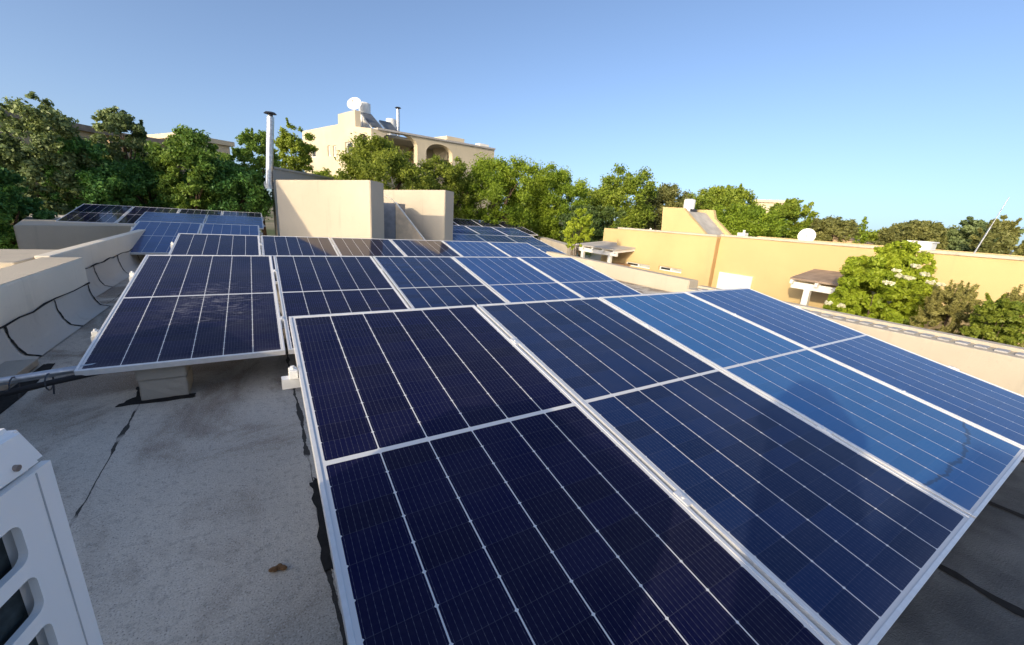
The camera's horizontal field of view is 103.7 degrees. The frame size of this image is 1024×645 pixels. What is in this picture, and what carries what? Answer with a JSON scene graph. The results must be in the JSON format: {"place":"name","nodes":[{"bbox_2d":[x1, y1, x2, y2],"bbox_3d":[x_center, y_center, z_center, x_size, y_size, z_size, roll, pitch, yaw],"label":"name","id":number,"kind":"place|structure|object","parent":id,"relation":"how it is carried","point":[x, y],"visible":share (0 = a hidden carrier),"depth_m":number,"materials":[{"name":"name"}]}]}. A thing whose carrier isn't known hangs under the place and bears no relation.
{"place":"outdoors","nodes":[
{"label":"outdoors","id":0,"kind":"place"},
{"bbox_2d":[107,133,177,166],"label":"house","id":1,"kind":"structure","parent":0,"point":[159,141],"depth_m":20.82,"materials":[{"name":"paint"}]},
{"bbox_2d":[272,167,336,235],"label":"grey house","id":2,"kind":"structure","parent":0,"point":[279,173],"depth_m":12.54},
{"bbox_2d":[264,111,276,188],"bbox_3d":[-6.872,-4.941,11.649,0.363,2.069,0.618,13,18,32],"label":"flue pipe","id":3,"kind":"object","parent":2,"relation":"on","point":[268,183],"visible":0.91,"depth_m":11.49,"materials":[{"name":"metal"}]},
{"bbox_2d":[0,0,1023,251],"label":"sky","id":4,"kind":"structure","parent":0,"point":[886,112],"materials":[{"name":"blue"}]},
{"bbox_2d":[244,202,1011,260],"bbox_3d":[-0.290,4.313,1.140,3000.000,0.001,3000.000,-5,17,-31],"label":"ground","id":5,"kind":"structure","parent":0,"point":[270,226],"depth_m":65.16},
{"bbox_2d":[0,249,54,268],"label":"wall pier","id":6,"kind":"structure","parent":5,"relation":"on","point":[9,257],"depth_m":4.23,"materials":[{"name":"beige paint"}]},
{"bbox_2d":[0,166,57,248],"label":"tree","id":7,"kind":"object","parent":5,"relation":"on","point":[15,205],"visible":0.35,"depth_m":9.62,"materials":[{"name":"green plant"}]},
{"bbox_2d":[0,108,113,224],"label":"house","id":8,"kind":"structure","parent":5,"relation":"on","point":[86,131],"depth_m":17.02,"materials":[{"name":"paint"}]},
{"bbox_2d":[0,91,120,222],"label":"tree","id":9,"kind":"object","parent":5,"relation":"on","point":[42,120],"visible":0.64,"depth_m":12.74,"materials":[{"name":"green plant"}]},
{"bbox_2d":[13,214,134,249],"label":"roof block","id":10,"kind":"structure","parent":5,"relation":"on","point":[46,234],"depth_m":8.83,"materials":[{"name":"beige paint"}]},
{"bbox_2d":[37,133,146,214],"bbox_3d":[-14.955,-3.504,14.629,2.930,6.315,3.094,4,15,-1],"label":"tree","id":11,"kind":"object","parent":5,"relation":"on","point":[107,184],"visible":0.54,"depth_m":13.68,"materials":[{"name":"green plant"}]},
{"bbox_2d":[84,105,147,199],"bbox_3d":[-14.781,-4.382,15.698,1.585,7.479,2.150,-26,33,-62],"label":"tree","id":12,"kind":"object","parent":5,"relation":"on","point":[115,121],"visible":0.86,"depth_m":14.72,"materials":[{"name":"green plant"}]},
{"bbox_2d":[124,138,154,204],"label":"tree","id":13,"kind":"object","parent":5,"relation":"on","point":[137,155],"visible":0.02,"depth_m":18.52,"materials":[{"name":"green plant"}]},
{"bbox_2d":[106,158,198,208],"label":"tree","id":14,"kind":"object","parent":5,"relation":"on","point":[145,174],"visible":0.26,"depth_m":15.22,"materials":[{"name":"green plant"}]},
{"bbox_2d":[143,124,225,209],"bbox_3d":[-12.837,-4.154,16.217,2.424,7.030,2.764,-5,17,-31],"label":"tree","id":15,"kind":"object","parent":5,"relation":"on","point":[186,150],"visible":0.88,"depth_m":15.18,"materials":[{"name":"green plant"}]},
{"bbox_2d":[147,133,234,173],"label":"house","id":16,"kind":"structure","parent":5,"relation":"on","point":[224,146],"depth_m":23.33,"materials":[{"name":"paint"}]},
{"bbox_2d":[178,154,274,233],"bbox_3d":[-12.186,-4.021,17.599,3.550,6.157,3.860,-5,17,-31],"label":"tree","id":17,"kind":"object","parent":5,"relation":"on","point":[235,179],"visible":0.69,"depth_m":16.55,"materials":[{"name":"green plant"}]},
{"bbox_2d":[230,128,281,235],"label":"tree","id":18,"kind":"object","parent":5,"relation":"on","point":[250,141],"visible":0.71,"depth_m":17.19,"materials":[{"name":"green plant"}]},
{"bbox_2d":[274,117,318,172],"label":"tree","id":19,"kind":"object","parent":5,"relation":"on","point":[284,142],"visible":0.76,"depth_m":20.28,"materials":[{"name":"green plant"}]},
{"bbox_2d":[0,236,670,644],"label":"roof","id":20,"kind":"structure","parent":5,"relation":"on","point":[192,520],"depth_m":1.74,"materials":[{"name":"concrete"}]},
{"bbox_2d":[0,359,38,390],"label":"concrete pad","id":21,"kind":"object","parent":20,"relation":"on","point":[13,368],"visible":0.85,"depth_m":2.74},
{"bbox_2d":[0,363,54,413],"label":"tar strip","id":22,"kind":"object","parent":20,"relation":"on","point":[6,402],"visible":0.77,"depth_m":2.49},
{"bbox_2d":[0,428,102,644],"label":"air conditioner","id":23,"kind":"object","parent":20,"relation":"on","point":[44,597],"visible":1,"depth_m":0.54,"materials":[{"name":"metal"}]},
{"bbox_2d":[0,257,110,363],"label":"parapet wall","id":24,"kind":"structure","parent":20,"relation":"on","point":[47,304],"depth_m":3.45,"materials":[{"name":"beige paint"}]},
{"bbox_2d":[0,363,100,397],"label":"conduit","id":25,"kind":"object","parent":24,"relation":"attached to","point":[44,375],"visible":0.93,"depth_m":2.19,"materials":[{"name":"metal"}]},
{"bbox_2d":[34,229,145,296],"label":"parapet wall","id":26,"kind":"structure","parent":20,"relation":"on","point":[110,262],"depth_m":5.65,"materials":[{"name":"beige paint"}]},
{"bbox_2d":[134,212,206,224],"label":"solar module","id":27,"kind":"object","parent":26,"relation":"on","point":[172,217],"visible":0.81,"depth_m":9.61,"materials":[{"name":"glass"}]},
{"bbox_2d":[115,387,195,406],"bbox_3d":[-2.307,0.458,2.648,0.385,0.005,0.325,-5,17,-31],"label":"tar patch","id":28,"kind":"object","parent":20,"relation":"on","point":[135,400],"visible":0.75,"depth_m":2.54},
{"bbox_2d":[135,365,193,400],"bbox_3d":[-2.271,0.331,2.640,0.250,0.259,0.251,-5,17,-31],"label":"concrete block","id":29,"kind":"object","parent":20,"relation":"on","point":[157,383],"depth_m":2.55,"materials":[{"name":"concrete"}]},
{"bbox_2d":[91,271,283,341],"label":"mounting rails","id":30,"kind":"object","parent":20,"relation":"on","point":[94,332],"visible":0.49,"depth_m":2.64,"materials":[{"name":"metal"}]},
{"bbox_2d":[74,255,285,375],"bbox_3d":[-2.536,-0.219,3.337,1.060,0.045,2.139,-5,28,-31],"label":"solar module","id":31,"kind":"object","parent":30,"relation":"on","point":[173,310],"visible":0.95,"depth_m":3.00,"materials":[{"name":"glass"}]},
{"bbox_2d":[273,255,412,353],"bbox_3d":[-1.636,-0.302,3.882,1.060,0.045,2.139,-5,28,-31],"label":"solar module","id":32,"kind":"object","parent":30,"relation":"on","point":[312,285],"visible":0.69,"depth_m":3.92,"materials":[{"name":"glass"}]},
{"bbox_2d":[373,256,509,308],"bbox_3d":[-0.736,-0.385,4.426,1.060,0.045,2.139,-5,28,-31],"label":"solar module","id":33,"kind":"object","parent":30,"relation":"on","point":[428,281],"visible":0.52,"depth_m":4.50,"materials":[{"name":"glass"}]},
{"bbox_2d":[452,257,582,302],"bbox_3d":[0.164,-0.469,4.970,1.060,0.045,2.139,-5,28,-31],"label":"solar module","id":34,"kind":"object","parent":30,"relation":"on","point":[511,279],"visible":0.46,"depth_m":5.05,"materials":[{"name":"glass"}]},
{"bbox_2d":[518,257,641,297],"bbox_3d":[1.064,-0.552,5.514,1.060,0.045,2.139,-5,28,-31],"label":"solar module","id":35,"kind":"object","parent":30,"relation":"on","point":[579,278],"visible":0.47,"depth_m":5.62,"materials":[{"name":"glass"}]},
{"bbox_2d":[205,215,264,228],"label":"solar module","id":36,"kind":"object","parent":20,"relation":"on","point":[223,219],"visible":0.84,"depth_m":10.23,"materials":[{"name":"glass"}]},
{"bbox_2d":[281,365,300,389],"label":"mounting rails","id":37,"kind":"object","parent":20,"relation":"on","point":[291,380],"visible":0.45,"depth_m":1.63,"materials":[{"name":"metal"}]},
{"bbox_2d":[289,305,834,644],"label":"solar module","id":38,"kind":"object","parent":37,"relation":"on","point":[483,479],"visible":1,"depth_m":1.19,"materials":[{"name":"glass"}]},
{"bbox_2d":[477,297,974,644],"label":"solar module","id":39,"kind":"object","parent":37,"relation":"on","point":[830,536],"visible":0.93,"depth_m":1.56,"materials":[{"name":"glass"}]},
{"bbox_2d":[599,292,1023,518],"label":"solar module","id":40,"kind":"object","parent":37,"relation":"on","point":[967,468],"visible":0.84,"depth_m":2.20,"materials":[{"name":"glass"}]},
{"bbox_2d":[686,288,1023,447],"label":"solar module","id":41,"kind":"object","parent":37,"relation":"on","point":[985,405],"visible":0.84,"depth_m":2.86,"materials":[{"name":"glass"}]},
{"bbox_2d":[309,477,333,571],"bbox_3d":[-0.796,0.814,1.683,0.063,0.005,0.586,-5,17,-31],"label":"tar strip","id":42,"kind":"object","parent":20,"relation":"on","point":[325,556],"visible":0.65,"depth_m":1.60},
{"bbox_2d":[276,180,383,238],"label":"roof block","id":43,"kind":"structure","parent":20,"relation":"on","point":[335,208],"depth_m":8.16,"materials":[{"name":"beige paint"}]},
{"bbox_2d":[384,195,424,239],"bbox_3d":[-2.412,-2.179,9.504,1.753,1.553,0.549,5,15,3],"label":"solar water heater","id":44,"kind":"object","parent":20,"relation":"on","point":[398,224],"visible":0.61,"depth_m":9.28,"materials":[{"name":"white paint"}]},
{"bbox_2d":[384,190,453,240],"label":"roof block","id":45,"kind":"structure","parent":20,"relation":"on","point":[429,213],"depth_m":9.73,"materials":[{"name":"beige paint"}]},
{"bbox_2d":[538,237,576,254],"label":"parapet wall","id":46,"kind":"structure","parent":20,"relation":"on","point":[559,245],"depth_m":14.37,"materials":[{"name":"beige paint"}]},
{"bbox_2d":[546,251,697,291],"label":"parapet wall","id":47,"kind":"structure","parent":20,"relation":"on","point":[659,281],"depth_m":8.75,"materials":[{"name":"beige paint"}]},
{"bbox_2d":[686,285,1023,395],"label":"parapet wall","id":48,"kind":"structure","parent":20,"relation":"on","point":[999,364],"depth_m":4.03,"materials":[{"name":"beige paint"}]},
{"bbox_2d":[877,457,1023,644],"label":"dark roof strip","id":49,"kind":"object","parent":20,"relation":"on","point":[986,552],"depth_m":1.53,"materials":[{"name":"concrete"}]},
{"bbox_2d":[937,460,1023,617],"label":"tarred joints","id":50,"kind":"object","parent":49,"relation":"on","point":[1014,609],"visible":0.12,"depth_m":1.55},
{"bbox_2d":[333,132,438,189],"bbox_3d":[-4.833,-3.500,15.590,3.873,7.129,4.776,0,15,-13],"label":"tree","id":51,"kind":"object","parent":5,"relation":"on","point":[374,158],"visible":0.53,"depth_m":14.46,"materials":[{"name":"green plant"}]},
{"bbox_2d":[302,110,495,215],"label":"tall house","id":52,"kind":"structure","parent":5,"relation":"on","point":[328,141],"depth_m":28.02,"materials":[{"name":"paint"}]},
{"bbox_2d":[347,97,360,109],"bbox_3d":[-10.325,-14.215,26.340,0.832,1.082,0.637,-5,17,-31],"label":"satellite dish","id":53,"kind":"object","parent":52,"relation":"on","point":[353,103],"visible":0.98,"depth_m":26.39,"materials":[{"name":"white paint"}]},
{"bbox_2d":[359,102,370,127],"bbox_3d":[-10.046,-14.056,27.477,0.760,1.722,0.760,-5,17,-31],"label":"water tank","id":54,"kind":"object","parent":52,"relation":"on","point":[364,107],"visible":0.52,"depth_m":27.13,"materials":[{"name":"white paint"}]},
{"bbox_2d":[361,112,381,127],"bbox_3d":[-9.284,-13.188,26.613,1.625,1.347,0.751,16,19,40],"label":"solar water heater","id":55,"kind":"object","parent":52,"relation":"on","point":[370,120],"visible":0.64,"depth_m":26.48,"materials":[{"name":"grey glass"}]},
{"bbox_2d":[417,154,480,218],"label":"tree","id":56,"kind":"object","parent":5,"relation":"on","point":[454,177],"visible":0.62,"depth_m":16.73,"materials":[{"name":"green plant"}]},
{"bbox_2d":[454,152,562,237],"bbox_3d":[-0.845,-4.189,19.050,5.339,7.212,4.788,14,18,35],"label":"tree","id":57,"kind":"object","parent":5,"relation":"on","point":[496,182],"visible":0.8,"depth_m":17.79,"materials":[{"name":"green plant"}]},
{"bbox_2d":[522,161,591,241],"bbox_3d":[2.171,-4.174,19.858,3.632,7.162,3.867,-5,17,-31],"label":"tree","id":58,"kind":"object","parent":5,"relation":"on","point":[561,185],"visible":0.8,"depth_m":18.72,"materials":[{"name":"green plant"}]},
{"bbox_2d":[562,208,594,255],"bbox_3d":[1.732,-1.746,11.202,0.846,2.824,1.093,1,15,-12],"label":"bush","id":59,"kind":"object","parent":5,"relation":"on","point":[584,223],"visible":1,"depth_m":10.88,"materials":[{"name":"green plant"}]},
{"bbox_2d":[558,204,627,257],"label":"tree","id":60,"kind":"object","parent":5,"relation":"on","point":[598,220],"visible":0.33,"depth_m":16.33,"materials":[{"name":"green plant"}]},
{"bbox_2d":[573,241,635,262],"bbox_3d":[3.047,-0.749,13.621,1.430,3.835,2.000,-5,17,-31],"label":"pergola","id":61,"kind":"object","parent":5,"relation":"on","point":[607,247],"visible":0.53,"depth_m":12.77,"materials":[{"name":"concrete"}]},
{"bbox_2d":[570,163,660,255],"bbox_3d":[5.571,-5.051,22.975,4.702,7.707,4.806,4,15,0],"label":"tree","id":62,"kind":"object","parent":5,"relation":"on","point":[610,192],"visible":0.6,"depth_m":21.34,"materials":[{"name":"green plant"}]},
{"bbox_2d":[635,182,701,229],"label":"tree","id":63,"kind":"object","parent":5,"relation":"on","point":[667,196],"visible":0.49,"depth_m":23.64,"materials":[{"name":"green plant"}]},
{"bbox_2d":[686,183,758,214],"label":"tree","id":64,"kind":"object","parent":5,"relation":"on","point":[712,197],"visible":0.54,"depth_m":22.21,"materials":[{"name":"green plant"}]},
{"bbox_2d":[712,201,790,237],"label":"tree","id":65,"kind":"object","parent":5,"relation":"on","point":[754,221],"visible":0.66,"depth_m":19.58,"materials":[{"name":"green plant"}]},
{"bbox_2d":[768,197,819,238],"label":"tree","id":66,"kind":"object","parent":5,"relation":"on","point":[790,210],"visible":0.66,"depth_m":21.21,"materials":[{"name":"green plant"}]},
{"bbox_2d":[809,215,858,242],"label":"tree","id":67,"kind":"object","parent":5,"relation":"on","point":[823,228],"visible":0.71,"depth_m":22.61,"materials":[{"name":"green plant"}]},
{"bbox_2d":[790,269,890,305],"bbox_3d":[6.348,0.969,8.009,1.000,3.810,1.840,-5,17,-31],"label":"pergola","id":68,"kind":"object","parent":5,"relation":"on","point":[819,278],"visible":0.23,"depth_m":7.91,"materials":[{"name":"white concrete"}]},
{"bbox_2d":[822,285,858,314],"bbox_3d":[5.136,1.231,6.811,1.081,3.760,0.504,-18,26,-54],"label":"bush","id":69,"kind":"object","parent":5,"relation":"on","point":[841,299],"visible":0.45,"depth_m":6.39,"materials":[{"name":"green plant"}]},
{"bbox_2d":[852,216,868,243],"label":"cypress","id":70,"kind":"object","parent":5,"relation":"on","point":[862,238],"visible":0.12,"depth_m":20.78,"materials":[{"name":"green plant"}]},
{"bbox_2d":[848,229,879,241],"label":"tree","id":71,"kind":"object","parent":5,"relation":"on","point":[872,236],"visible":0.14,"depth_m":27.31,"materials":[{"name":"green plant"}]},
{"bbox_2d":[833,240,945,327],"bbox_3d":[5.846,0.889,6.775,1.869,4.531,1.308,-9,20,-40],"label":"bush","id":72,"kind":"object","parent":5,"relation":"on","point":[886,273],"visible":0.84,"depth_m":6.22,"materials":[{"name":"green plant"}]},
{"bbox_2d":[873,222,906,244],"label":"tree","id":73,"kind":"object","parent":5,"relation":"on","point":[886,235],"visible":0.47,"depth_m":23.46,"materials":[{"name":"green plant"}]},
{"bbox_2d":[894,219,950,249],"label":"tree","id":74,"kind":"object","parent":5,"relation":"on","point":[922,230],"visible":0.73,"depth_m":19.40,"materials":[{"name":"green plant"}]},
{"bbox_2d":[909,279,982,334],"bbox_3d":[6.002,1.362,5.998,0.987,4.034,0.652,3,15,-3],"label":"bush","id":75,"kind":"object","parent":5,"relation":"on","point":[956,309],"visible":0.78,"depth_m":5.48,"materials":[{"name":"green plant"}]},
{"bbox_2d":[944,216,989,251],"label":"tree","id":76,"kind":"object","parent":5,"relation":"on","point":[958,240],"visible":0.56,"depth_m":18.76,"materials":[{"name":"green plant"}]},
{"bbox_2d":[959,293,1023,345],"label":"bush","id":77,"kind":"object","parent":5,"relation":"on","point":[1008,313],"visible":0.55,"depth_m":4.75,"materials":[{"name":"green plant"}]},
{"bbox_2d":[960,284,1023,347],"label":"bush","id":78,"kind":"object","parent":5,"relation":"on","point":[1014,295],"visible":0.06,"depth_m":4.99,"materials":[{"name":"green plant"}]},
{"bbox_2d":[968,214,1022,254],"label":"tree","id":79,"kind":"object","parent":5,"relation":"on","point":[1007,232],"visible":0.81,"depth_m":16.87,"materials":[{"name":"green plant"}]},
{"bbox_2d":[754,199,784,212],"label":"house","id":80,"kind":"structure","parent":0,"point":[767,203],"depth_m":39.30,"materials":[{"name":"paint"}]},
{"bbox_2d":[600,207,1023,344],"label":"yellow house","id":81,"kind":"structure","parent":0,"point":[705,248],"depth_m":9.64,"materials":[{"name":"paint"}]},
{"bbox_2d":[683,199,696,211],"bbox_3d":[5.488,-3.494,12.489,0.350,0.647,0.370,-5,17,-31],"label":"water tank","id":82,"kind":"object","parent":81,"relation":"on","point":[689,205],"visible":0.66,"depth_m":12.33,"materials":[{"name":"white paint"}]},
{"bbox_2d":[798,228,815,240],"bbox_3d":[6.831,-1.964,9.340,0.238,0.435,0.266,1,15,-10],"label":"satellite dish","id":83,"kind":"object","parent":81,"relation":"on","point":[807,234],"visible":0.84,"depth_m":9.34,"materials":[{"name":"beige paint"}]},
{"bbox_2d":[907,240,939,249],"bbox_3d":[7.529,-1.362,7.405,0.360,0.265,0.360,-5,17,-31],"label":"vent box","id":84,"kind":"object","parent":81,"relation":"on","point":[926,245],"visible":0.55,"depth_m":7.25,"materials":[{"name":"white paint"}]},
{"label":"rails","id":85,"kind":"object","parent":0,"visible":0},
{"bbox_2d":[168,233,261,254],"bbox_3d":[-4.053,-0.915,5.544,1.060,0.045,2.139,-5,28,-31],"label":"solar module","id":86,"kind":"object","parent":85,"relation":"on","point":[202,244],"visible":0.49,"depth_m":5.90,"materials":[{"name":"glass"}]},
{"bbox_2d":[261,235,338,283],"bbox_3d":[-3.153,-0.998,6.088,1.060,0.045,2.139,-5,28,-31],"label":"solar module","id":87,"kind":"object","parent":85,"relation":"on","point":[296,246],"visible":0.43,"depth_m":6.43,"materials":[{"name":"glass"}]},
{"bbox_2d":[330,237,404,257],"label":"solar module","id":88,"kind":"object","parent":85,"relation":"on","point":[362,247],"visible":0.49,"depth_m":6.99,"materials":[{"name":"glass"}]},
{"bbox_2d":[390,239,461,256],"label":"solar module","id":89,"kind":"object","parent":85,"relation":"on","point":[423,247],"visible":0.42,"depth_m":7.54,"materials":[{"name":"glass"}]},
{"bbox_2d":[443,241,509,256],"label":"solar module","id":90,"kind":"object","parent":85,"relation":"on","point":[472,249],"visible":0.4,"depth_m":8.08,"materials":[{"name":"glass"}]},
{"bbox_2d":[488,242,551,256],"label":"solar module","id":91,"kind":"object","parent":85,"relation":"on","point":[511,249],"visible":0.43,"depth_m":8.63,"materials":[{"name":"glass"}]},
{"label":"rails","id":92,"kind":"object","parent":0,"visible":0},
{"bbox_2d":[129,221,201,254],"bbox_3d":[-6.655,-1.646,7.697,1.060,0.045,2.139,-5,28,-31],"label":"solar module","id":93,"kind":"object","parent":92,"relation":"on","point":[156,238],"visible":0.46,"depth_m":7.72,"materials":[{"name":"glass"}]},
{"bbox_2d":[200,223,261,254],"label":"solar module","id":94,"kind":"object","parent":92,"relation":"on","point":[227,229],"visible":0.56,"depth_m":8.70,"materials":[{"name":"glass"}]},
{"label":"rails","id":95,"kind":"object","parent":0,"visible":0},
{"bbox_2d":[453,234,485,241],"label":"solar module","id":96,"kind":"object","parent":95,"relation":"on","point":[465,237],"visible":0.36,"depth_m":11.63,"materials":[{"name":"glass"}]},
{"bbox_2d":[477,235,516,242],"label":"solar module","id":97,"kind":"object","parent":95,"relation":"on","point":[493,238],"visible":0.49,"depth_m":12.15,"materials":[{"name":"glass"}]},
{"bbox_2d":[507,236,565,255],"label":"solar module","id":98,"kind":"object","parent":95,"relation":"on","point":[539,244],"visible":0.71,"depth_m":12.42,"materials":[{"name":"glass"}]},
{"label":"rails","id":99,"kind":"object","parent":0,"visible":0},
{"bbox_2d":[453,225,479,234],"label":"solar module","id":100,"kind":"object","parent":99,"relation":"on","point":[457,229],"visible":0.57,"depth_m":13.25,"materials":[{"name":"glass"}]},
{"bbox_2d":[466,226,507,235],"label":"solar module","id":101,"kind":"object","parent":99,"relation":"on","point":[485,230],"visible":0.87,"depth_m":13.81,"materials":[{"name":"glass"}]},
{"bbox_2d":[492,227,533,236],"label":"solar module","id":102,"kind":"object","parent":99,"relation":"on","point":[511,231],"visible":0.8,"depth_m":14.36,"materials":[{"name":"glass"}]},
{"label":"rails","id":103,"kind":"object","parent":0,"visible":0},
{"bbox_2d":[56,204,133,223],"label":"solar module","id":104,"kind":"object","parent":103,"relation":"on","point":[98,213],"visible":0.86,"depth_m":10.47,"materials":[{"name":"glass"}]},
{"bbox_2d":[116,206,179,224],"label":"solar module","id":105,"kind":"object","parent":103,"relation":"on","point":[134,214],"visible":0.53,"depth_m":11.29,"materials":[{"name":"glass"}]},
{"bbox_2d":[178,209,222,222],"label":"solar module","id":106,"kind":"object","parent":103,"relation":"on","point":[194,211],"visible":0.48,"depth_m":12.25,"materials":[{"name":"glass"}]},
{"bbox_2d":[222,211,263,224],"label":"solar module","id":107,"kind":"object","parent":103,"relation":"on","point":[232,213],"visible":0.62,"depth_m":12.80,"materials":[{"name":"glass"}]},
{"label":"rails","id":108,"kind":"object","parent":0,"visible":0},
{"bbox_2d":[453,218,482,226],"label":"solar module","id":109,"kind":"object","parent":108,"relation":"on","point":[464,222],"visible":0.38,"depth_m":16.47,"materials":[{"name":"glass"}]},
{"bbox_2d":[472,220,504,227],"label":"solar module","id":110,"kind":"object","parent":108,"relation":"on","point":[483,223],"visible":0.38,"depth_m":16.97,"materials":[{"name":"glass"}]},
{"bbox_2d":[498,221,537,235],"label":"solar module","id":111,"kind":"object","parent":108,"relation":"on","point":[521,228],"visible":0.54,"depth_m":17.23,"materials":[{"name":"glass"}]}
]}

